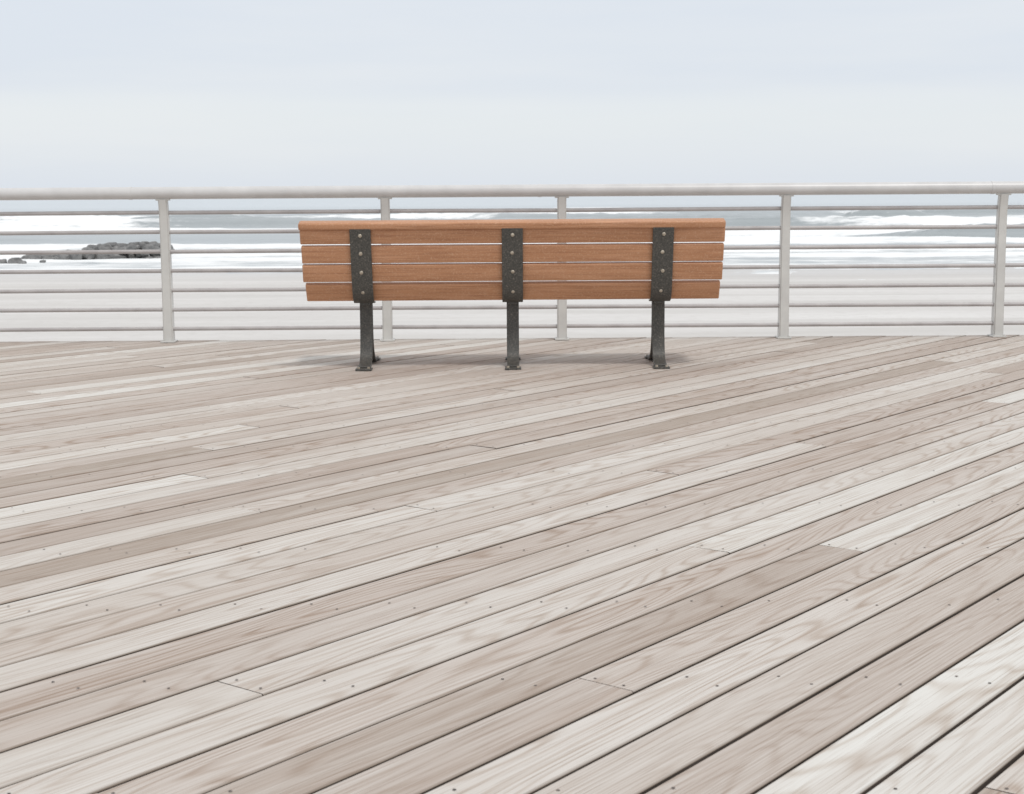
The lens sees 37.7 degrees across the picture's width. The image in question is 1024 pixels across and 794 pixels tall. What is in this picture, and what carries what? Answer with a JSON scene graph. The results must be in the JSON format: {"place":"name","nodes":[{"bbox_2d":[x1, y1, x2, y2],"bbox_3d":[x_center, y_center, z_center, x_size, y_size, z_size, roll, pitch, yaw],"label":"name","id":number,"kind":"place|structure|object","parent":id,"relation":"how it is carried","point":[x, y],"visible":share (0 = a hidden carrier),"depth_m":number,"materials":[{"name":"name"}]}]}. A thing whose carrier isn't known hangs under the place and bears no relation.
{"place":"outdoors","nodes":[
{"label":"outdoors","id":0,"kind":"place"},
{"bbox_2d":[0,267,1023,341],"bbox_3d":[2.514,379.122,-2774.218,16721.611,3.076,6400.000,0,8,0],"label":"beach sand","id":1,"kind":"structure","parent":0,"point":[463,317],"depth_m":52.63,"materials":[{"name":"beige sand"}]},
{"bbox_2d":[0,335,1023,793],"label":"boardwalk deck","id":2,"kind":"structure","parent":1,"relation":"on","point":[736,565],"depth_m":4.20,"materials":[{"name":"wood"}]},
{"bbox_2d":[0,181,1023,342],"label":"metal railing","id":3,"kind":"object","parent":2,"relation":"on","point":[561,193],"visible":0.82,"depth_m":10.65,"materials":[{"name":"grey metal"}]},
{"bbox_2d":[298,218,725,370],"bbox_3d":[0.002,-0.643,9.153,2.501,0.890,0.722,0,8,0],"label":"park bench","id":4,"kind":"object","parent":2,"relation":"on","point":[589,249],"visible":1,"depth_m":8.85,"materials":[{"name":"orange wood"}]},
{"bbox_2d":[0,194,1023,279],"bbox_3d":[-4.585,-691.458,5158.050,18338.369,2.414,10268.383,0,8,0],"label":"sea","id":5,"kind":"structure","parent":0,"point":[730,257],"depth_m":187.70,"materials":[{"name":"liquid"}]},
{"bbox_2d":[0,241,174,263],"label":"rock jetty","id":6,"kind":"object","parent":5,"relation":"in","point":[147,245],"visible":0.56,"depth_m":104.58,"materials":[{"name":"grey stone"}]},
{"bbox_2d":[0,0,1023,187],"label":"sky","id":7,"kind":"structure","parent":0,"point":[94,93],"materials":[{"name":"white"}]}
]}

